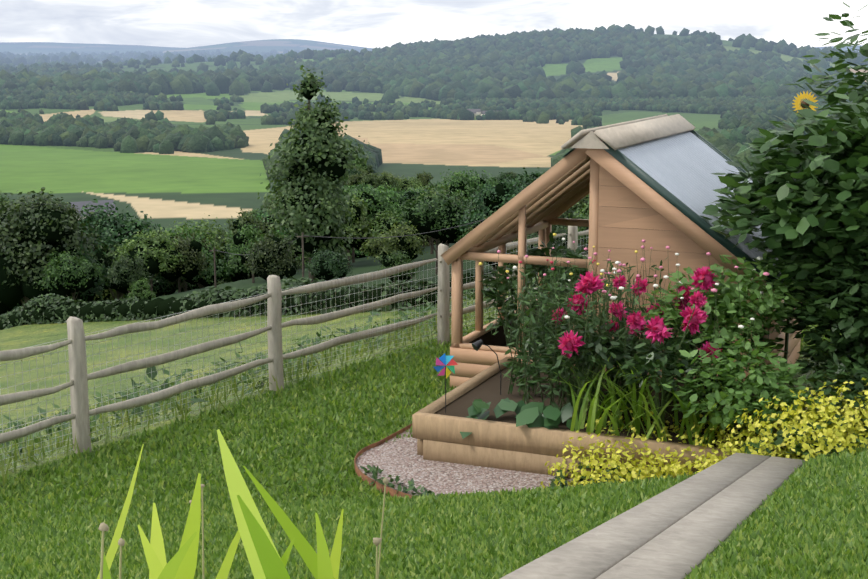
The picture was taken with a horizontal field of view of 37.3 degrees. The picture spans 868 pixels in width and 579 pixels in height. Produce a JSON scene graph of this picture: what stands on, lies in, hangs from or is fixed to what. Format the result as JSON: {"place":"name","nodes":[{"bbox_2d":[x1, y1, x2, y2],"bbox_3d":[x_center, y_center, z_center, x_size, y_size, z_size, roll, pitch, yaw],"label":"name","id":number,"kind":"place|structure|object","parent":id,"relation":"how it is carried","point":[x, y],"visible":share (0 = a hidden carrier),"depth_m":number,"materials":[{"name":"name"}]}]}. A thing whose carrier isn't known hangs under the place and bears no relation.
{"place":"outdoors","nodes":[
{"label":"outdoors","id":0,"kind":"place"},
{"bbox_2d":[0,34,867,578],"bbox_3d":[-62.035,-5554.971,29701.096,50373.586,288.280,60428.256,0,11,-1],"label":"terrain","id":1,"kind":"structure","parent":0,"point":[168,190],"depth_m":491.81,"materials":[{"name":"green plant"}]},
{"bbox_2d":[0,194,10,203],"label":"valley tree","id":2,"kind":"object","parent":1,"relation":"on","point":[5,198],"visible":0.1,"depth_m":358.24,"materials":[{"name":"green plant"}]},
{"bbox_2d":[0,301,20,315],"bbox_3d":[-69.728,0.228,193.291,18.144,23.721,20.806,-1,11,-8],"label":"bush","id":3,"kind":"object","parent":1,"relation":"on","point":[4,308],"visible":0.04,"depth_m":189.51,"materials":[{"name":"green plant"}]},
{"bbox_2d":[0,197,31,213],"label":"valley tree","id":4,"kind":"object","parent":1,"relation":"on","point":[16,204],"visible":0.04,"depth_m":321.16,"materials":[{"name":"green plant"}]},
{"bbox_2d":[11,296,59,312],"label":"bush","id":5,"kind":"object","parent":1,"relation":"on","point":[19,303],"depth_m":191.57,"materials":[{"name":"green plant"}]},
{"bbox_2d":[0,187,106,308],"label":"dark oak","id":6,"kind":"object","parent":1,"relation":"on","point":[34,236],"visible":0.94,"depth_m":166.50,"materials":[{"name":"green plant"}]},
{"bbox_2d":[53,202,77,219],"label":"valley tree","id":7,"kind":"object","parent":1,"relation":"on","point":[68,208],"visible":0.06,"depth_m":324.48,"materials":[{"name":"green plant"}]},
{"bbox_2d":[34,250,106,301],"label":"bush","id":8,"kind":"object","parent":1,"relation":"on","point":[68,274],"visible":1,"depth_m":161.84,"materials":[{"name":"green plant"}]},
{"bbox_2d":[61,251,110,302],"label":"valley tree","id":9,"kind":"object","parent":1,"relation":"on","point":[88,295],"visible":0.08,"depth_m":171.95,"materials":[{"name":"green plant"}]},
{"bbox_2d":[92,288,124,301],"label":"bush","id":10,"kind":"object","parent":1,"relation":"on","point":[108,296],"visible":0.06,"depth_m":203.69,"materials":[{"name":"green plant"}]},
{"bbox_2d":[82,238,155,299],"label":"valley tree","id":11,"kind":"object","parent":1,"relation":"on","point":[107,258],"visible":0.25,"depth_m":178.58,"materials":[{"name":"green plant"}]},
{"bbox_2d":[77,199,164,299],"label":"dark oak","id":12,"kind":"object","parent":1,"relation":"on","point":[118,229],"visible":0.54,"depth_m":182.02,"materials":[{"name":"green plant"}]},
{"bbox_2d":[105,251,152,295],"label":"valley tree","id":13,"kind":"object","parent":1,"relation":"on","point":[124,274],"visible":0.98,"depth_m":156.49,"materials":[{"name":"green plant"}]},
{"bbox_2d":[127,277,156,299],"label":"bush","id":14,"kind":"object","parent":1,"relation":"on","point":[138,290],"visible":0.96,"depth_m":147.53,"materials":[{"name":"green plant"}]},
{"bbox_2d":[114,227,187,294],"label":"valley tree","id":15,"kind":"object","parent":1,"relation":"on","point":[156,252],"visible":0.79,"depth_m":168.65,"materials":[{"name":"green plant"}]},
{"bbox_2d":[146,273,172,296],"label":"bush","id":16,"kind":"object","parent":1,"relation":"on","point":[160,287],"visible":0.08,"depth_m":206.30,"materials":[{"name":"green plant"}]},
{"bbox_2d":[156,229,180,295],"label":"valley tree","id":17,"kind":"object","parent":1,"relation":"on","point":[174,288],"visible":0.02,"depth_m":212.65,"materials":[{"name":"green plant"}]},
{"bbox_2d":[159,229,210,292],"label":"valley tree","id":18,"kind":"object","parent":1,"relation":"on","point":[188,267],"visible":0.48,"depth_m":182.23,"materials":[{"name":"green plant"}]},
{"bbox_2d":[181,282,198,291],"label":"bush","id":19,"kind":"object","parent":1,"relation":"on","point":[191,286],"visible":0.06,"depth_m":224.96,"materials":[{"name":"green plant"}]},
{"bbox_2d":[162,221,222,291],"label":"valley tree","id":20,"kind":"object","parent":1,"relation":"on","point":[204,249],"visible":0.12,"depth_m":204.26,"materials":[{"name":"green plant"}]},
{"bbox_2d":[161,213,231,288],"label":"valley tree","id":21,"kind":"object","parent":1,"relation":"on","point":[208,232],"visible":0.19,"depth_m":211.39,"materials":[{"name":"green plant"}]},
{"bbox_2d":[180,252,233,287],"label":"valley tree","id":22,"kind":"object","parent":1,"relation":"on","point":[221,273],"visible":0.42,"depth_m":192.03,"materials":[{"name":"green plant"}]},
{"bbox_2d":[217,275,233,284],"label":"bush","id":23,"kind":"object","parent":1,"relation":"on","point":[227,279],"visible":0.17,"depth_m":218.55,"materials":[{"name":"green plant"}]},
{"bbox_2d":[218,238,257,281],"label":"valley tree","id":24,"kind":"object","parent":1,"relation":"on","point":[234,277],"visible":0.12,"depth_m":208.91,"materials":[{"name":"green plant"}]},
{"bbox_2d":[224,238,256,279],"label":"bush","id":25,"kind":"object","parent":1,"relation":"on","point":[238,268],"visible":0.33,"depth_m":195.25,"materials":[{"name":"green plant"}]},
{"bbox_2d":[97,429,388,578],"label":"iris leaves","id":26,"kind":"object","parent":1,"relation":"on","point":[265,560],"visible":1,"depth_m":1.81,"materials":[{"name":"green plant"}]},
{"bbox_2d":[226,223,266,282],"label":"valley tree","id":27,"kind":"object","parent":1,"relation":"on","point":[241,239],"visible":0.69,"depth_m":167.88,"materials":[{"name":"green plant"}]},
{"bbox_2d":[226,209,280,242],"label":"valley tree","id":28,"kind":"object","parent":1,"relation":"on","point":[243,219],"visible":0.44,"depth_m":174.53,"materials":[{"name":"green plant"}]},
{"bbox_2d":[246,208,260,214],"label":"valley tree","id":29,"kind":"object","parent":1,"relation":"on","point":[254,212],"visible":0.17,"depth_m":355.96,"materials":[{"name":"green plant"}]},
{"bbox_2d":[254,205,268,218],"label":"valley tree","id":30,"kind":"object","parent":1,"relation":"on","point":[261,211],"depth_m":212.43,"materials":[{"name":"green plant"}]},
{"bbox_2d":[261,193,274,208],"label":"valley tree","id":31,"kind":"object","parent":1,"relation":"on","point":[266,201],"visible":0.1,"depth_m":392.38,"materials":[{"name":"green plant"}]},
{"bbox_2d":[0,269,537,329],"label":"hedge","id":32,"kind":"object","parent":1,"relation":"on","point":[120,309],"visible":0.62,"depth_m":125.94,"materials":[{"name":"green plant"}]},
{"bbox_2d":[241,230,304,280],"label":"bush","id":33,"kind":"object","parent":1,"relation":"on","point":[267,259],"visible":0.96,"depth_m":130.98,"materials":[{"name":"green plant"}]},
{"bbox_2d":[266,197,281,210],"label":"valley tree","id":34,"kind":"object","parent":1,"relation":"on","point":[275,205],"visible":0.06,"depth_m":341.40,"materials":[{"name":"green plant"}]},
{"bbox_2d":[253,212,298,259],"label":"valley tree","id":35,"kind":"object","parent":1,"relation":"on","point":[269,221],"visible":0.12,"depth_m":186.16,"materials":[{"name":"green plant"}]},
{"bbox_2d":[255,206,301,258],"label":"valley tree","id":36,"kind":"object","parent":1,"relation":"on","point":[297,253],"depth_m":204.64,"materials":[{"name":"green plant"}]},
{"bbox_2d":[0,254,579,488],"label":"weeds","id":37,"kind":"object","parent":1,"relation":"on","point":[185,405],"visible":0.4,"depth_m":15.02,"materials":[{"name":"green plant"}]},
{"bbox_2d":[70,109,517,289],"bbox_3d":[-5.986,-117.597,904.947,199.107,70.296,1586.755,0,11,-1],"label":"poles wires and farm buildings","id":38,"kind":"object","parent":1,"relation":"on","point":[476,112],"visible":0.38,"depth_m":343.60,"materials":[{"name":"brown wood"}]},
{"bbox_2d":[0,226,588,453],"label":"wooden fence","id":39,"kind":"object","parent":1,"relation":"on","point":[81,412],"visible":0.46,"depth_m":12.67,"materials":[{"name":"wood"}]},
{"bbox_2d":[0,231,587,473],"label":"wire mesh","id":40,"kind":"object","parent":39,"relation":"attached to","point":[21,360],"visible":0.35,"depth_m":12.75,"materials":[{"name":"grey metal"}]},
{"bbox_2d":[296,257,307,268],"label":"bush","id":41,"kind":"object","parent":1,"relation":"on","point":[305,263],"visible":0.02,"depth_m":247.63,"materials":[{"name":"green plant"}]},
{"bbox_2d":[258,65,370,282],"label":"tall poplar tree","id":42,"kind":"object","parent":1,"relation":"on","point":[318,158],"visible":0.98,"depth_m":149.07,"materials":[{"name":"green plant"}]},
{"bbox_2d":[305,247,352,289],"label":"bush","id":43,"kind":"object","parent":1,"relation":"on","point":[328,265],"visible":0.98,"depth_m":125.30,"materials":[{"name":"green plant"}]},
{"bbox_2d":[346,168,362,175],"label":"valley tree","id":44,"kind":"object","parent":1,"relation":"on","point":[352,171],"visible":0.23,"depth_m":446.62,"materials":[{"name":"green plant"}]},
{"bbox_2d":[334,194,377,267],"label":"valley tree","id":45,"kind":"object","parent":1,"relation":"on","point":[358,229],"visible":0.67,"depth_m":174.25,"materials":[{"name":"green plant"}]},
{"bbox_2d":[344,173,367,187],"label":"valley tree","id":46,"kind":"object","parent":1,"relation":"on","point":[358,178],"visible":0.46,"depth_m":406.60,"materials":[{"name":"green plant"}]},
{"bbox_2d":[348,158,366,169],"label":"valley tree","id":47,"kind":"object","parent":1,"relation":"on","point":[363,165],"visible":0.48,"depth_m":503.52,"materials":[{"name":"green plant"}]},
{"bbox_2d":[348,166,367,177],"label":"valley tree","id":48,"kind":"object","parent":1,"relation":"on","point":[359,170],"visible":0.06,"depth_m":455.63,"materials":[{"name":"green plant"}]},
{"bbox_2d":[348,183,371,192],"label":"valley tree","id":49,"kind":"object","parent":1,"relation":"on","point":[365,187],"visible":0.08,"depth_m":375.03,"materials":[{"name":"green plant"}]},
{"bbox_2d":[350,232,378,257],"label":"valley tree","id":50,"kind":"object","parent":1,"relation":"on","point":[358,253],"visible":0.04,"depth_m":219.42,"materials":[{"name":"green plant"}]},
{"bbox_2d":[338,182,396,262],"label":"valley tree","id":51,"kind":"object","parent":1,"relation":"on","point":[379,205],"visible":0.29,"depth_m":183.90,"materials":[{"name":"green plant"}]},
{"bbox_2d":[364,165,373,174],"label":"valley tree","id":52,"kind":"object","parent":1,"relation":"on","point":[369,169],"visible":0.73,"depth_m":511.31,"materials":[{"name":"green plant"}]},
{"bbox_2d":[356,172,397,193],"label":"valley tree","id":53,"kind":"object","parent":1,"relation":"on","point":[376,181],"visible":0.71,"depth_m":386.96,"materials":[{"name":"green plant"}]},
{"bbox_2d":[363,183,404,230],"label":"valley tree","id":54,"kind":"object","parent":1,"relation":"on","point":[392,195],"visible":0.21,"depth_m":203.90,"materials":[{"name":"green plant"}]},
{"bbox_2d":[359,221,427,282],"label":"valley tree","id":55,"kind":"object","parent":1,"relation":"on","point":[382,247],"visible":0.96,"depth_m":132.28,"materials":[{"name":"green plant"}]},
{"bbox_2d":[381,171,405,192],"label":"valley tree","id":56,"kind":"object","parent":1,"relation":"on","point":[389,174],"visible":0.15,"depth_m":409.35,"materials":[{"name":"green plant"}]},
{"bbox_2d":[376,250,417,282],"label":"bush","id":57,"kind":"object","parent":1,"relation":"on","point":[388,261],"visible":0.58,"depth_m":120.78,"materials":[{"name":"green plant"}]},
{"bbox_2d":[393,181,400,192],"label":"valley tree","id":58,"kind":"object","parent":1,"relation":"on","point":[397,188],"visible":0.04,"depth_m":396.67,"materials":[{"name":"green plant"}]},
{"bbox_2d":[369,208,425,239],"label":"valley tree","id":59,"kind":"object","parent":1,"relation":"on","point":[385,223],"visible":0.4,"depth_m":170.18,"materials":[{"name":"green plant"}]},
{"bbox_2d":[392,186,425,219],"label":"valley tree","id":60,"kind":"object","parent":1,"relation":"on","point":[408,194],"visible":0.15,"depth_m":208.36,"materials":[{"name":"green plant"}]},
{"bbox_2d":[398,175,424,190],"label":"valley tree","id":61,"kind":"object","parent":1,"relation":"on","point":[406,184],"visible":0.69,"depth_m":406.23,"materials":[{"name":"green plant"}]},
{"bbox_2d":[395,183,431,246],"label":"valley tree","id":62,"kind":"object","parent":1,"relation":"on","point":[407,190],"depth_m":233.50,"materials":[{"name":"green plant"}]},
{"bbox_2d":[414,171,433,185],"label":"valley tree","id":63,"kind":"object","parent":1,"relation":"on","point":[425,179],"visible":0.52,"depth_m":436.71,"materials":[{"name":"green plant"}]},
{"bbox_2d":[0,318,867,578],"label":"lawn grass","id":64,"kind":"structure","parent":1,"relation":"on","point":[806,522],"depth_m":7.46,"materials":[{"name":"green plant"}]},
{"bbox_2d":[0,24,867,180],"bbox_3d":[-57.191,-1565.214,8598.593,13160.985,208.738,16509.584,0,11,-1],"label":"wooded hills","id":65,"kind":"structure","parent":1,"relation":"on","point":[744,92],"depth_m":2213.67,"materials":[{"name":"green plant"}]},
{"bbox_2d":[392,185,475,273],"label":"valley tree","id":66,"kind":"object","parent":1,"relation":"on","point":[426,214],"visible":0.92,"depth_m":139.37,"materials":[{"name":"green plant"}]},
{"bbox_2d":[405,182,464,253],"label":"valley tree","id":67,"kind":"object","parent":1,"relation":"on","point":[432,239],"visible":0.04,"depth_m":182.22,"materials":[{"name":"green plant"}]},
{"bbox_2d":[419,178,452,244],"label":"valley tree","id":68,"kind":"object","parent":1,"relation":"on","point":[438,183],"visible":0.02,"depth_m":205.16,"materials":[{"name":"green plant"}]},
{"bbox_2d":[434,237,461,243],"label":"valley tree","id":69,"kind":"object","parent":1,"relation":"on","point":[456,240],"depth_m":227.55,"materials":[{"name":"green plant"}]},
{"bbox_2d":[440,190,465,245],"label":"valley tree","id":70,"kind":"object","parent":1,"relation":"on","point":[452,202],"visible":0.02,"depth_m":174.62,"materials":[{"name":"green plant"}]},
{"bbox_2d":[435,169,498,211],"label":"valley tree","id":71,"kind":"object","parent":1,"relation":"on","point":[470,183],"visible":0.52,"depth_m":189.97,"materials":[{"name":"green plant"}]},
{"bbox_2d":[465,194,486,218],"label":"valley tree","id":72,"kind":"object","parent":1,"relation":"on","point":[471,202],"visible":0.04,"depth_m":155.26,"materials":[{"name":"green plant"}]},
{"bbox_2d":[455,175,526,231],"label":"valley tree","id":73,"kind":"object","parent":1,"relation":"on","point":[494,199],"visible":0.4,"depth_m":134.81,"materials":[{"name":"green plant"}]},
{"bbox_2d":[464,217,517,270],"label":"valley tree","id":74,"kind":"object","parent":1,"relation":"on","point":[494,266],"visible":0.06,"depth_m":112.34,"materials":[{"name":"green plant"}]},
{"bbox_2d":[495,170,513,182],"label":"valley tree","id":75,"kind":"object","parent":1,"relation":"on","point":[502,177],"visible":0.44,"depth_m":428.05,"materials":[{"name":"green plant"}]},
{"bbox_2d":[501,167,539,236],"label":"valley tree","id":76,"kind":"object","parent":1,"relation":"on","point":[527,182],"visible":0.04,"depth_m":174.05,"materials":[{"name":"green plant"}]},
{"bbox_2d":[516,167,547,182],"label":"valley tree","id":77,"kind":"object","parent":1,"relation":"on","point":[535,174],"visible":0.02,"depth_m":208.09,"materials":[{"name":"green plant"}]},
{"bbox_2d":[515,225,578,256],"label":"valley tree","id":78,"kind":"object","parent":1,"relation":"on","point":[535,235],"visible":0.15,"depth_m":106.29,"materials":[{"name":"green plant"}]},
{"bbox_2d":[528,199,585,236],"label":"valley tree","id":79,"kind":"object","parent":1,"relation":"on","point":[581,207],"depth_m":143.33,"materials":[{"name":"green plant"}]},
{"bbox_2d":[552,204,583,243],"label":"valley tree","id":80,"kind":"object","parent":1,"relation":"on","point":[572,210],"visible":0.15,"depth_m":128.30,"materials":[{"name":"green plant"}]},
{"bbox_2d":[566,196,588,238],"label":"valley tree","id":81,"kind":"object","parent":1,"relation":"on","point":[583,208],"visible":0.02,"depth_m":125.44,"materials":[{"name":"green plant"}]},
{"bbox_2d":[354,356,807,497],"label":"raised bed sleepers","id":82,"kind":"object","parent":1,"relation":"on","point":[436,453],"visible":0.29,"depth_m":10.78,"materials":[{"name":"brown wood"}]},
{"bbox_2d":[434,339,500,412],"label":"garden ornaments","id":83,"kind":"object","parent":82,"relation":"on","point":[447,361],"visible":0.96,"depth_m":11.13,"materials":[{"name":"multicoloured plastic"}]},
{"bbox_2d":[577,205,588,246],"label":"valley tree","id":84,"kind":"object","parent":1,"relation":"on","point":[582,228],"visible":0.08,"depth_m":117.28,"materials":[{"name":"green plant"}]},
{"bbox_2d":[576,193,589,213],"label":"valley tree","id":85,"kind":"object","parent":1,"relation":"on","point":[583,200],"visible":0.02,"depth_m":151.05,"materials":[{"name":"green plant"}]},
{"bbox_2d":[360,2,867,496],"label":"garden plants","id":86,"kind":"object","parent":1,"relation":"on","point":[808,214],"visible":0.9,"depth_m":10.72,"materials":[{"name":"green plant"}]},
{"bbox_2d":[441,114,800,387],"bbox_3d":[2.295,-0.438,13.936,3.526,2.746,3.485,4,11,23],"label":"garden shed","id":87,"kind":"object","parent":1,"relation":"on","point":[653,182],"visible":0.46,"depth_m":12.69,"materials":[{"name":"brown wood"}]},
{"bbox_2d":[500,453,804,578],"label":"plank walkway","id":88,"kind":"structure","parent":1,"relation":"on","point":[677,531],"depth_m":5.09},
{"bbox_2d":[0,0,867,47],"label":"sky","id":89,"kind":"structure","parent":0,"point":[161,23],"materials":[{"name":"white"}]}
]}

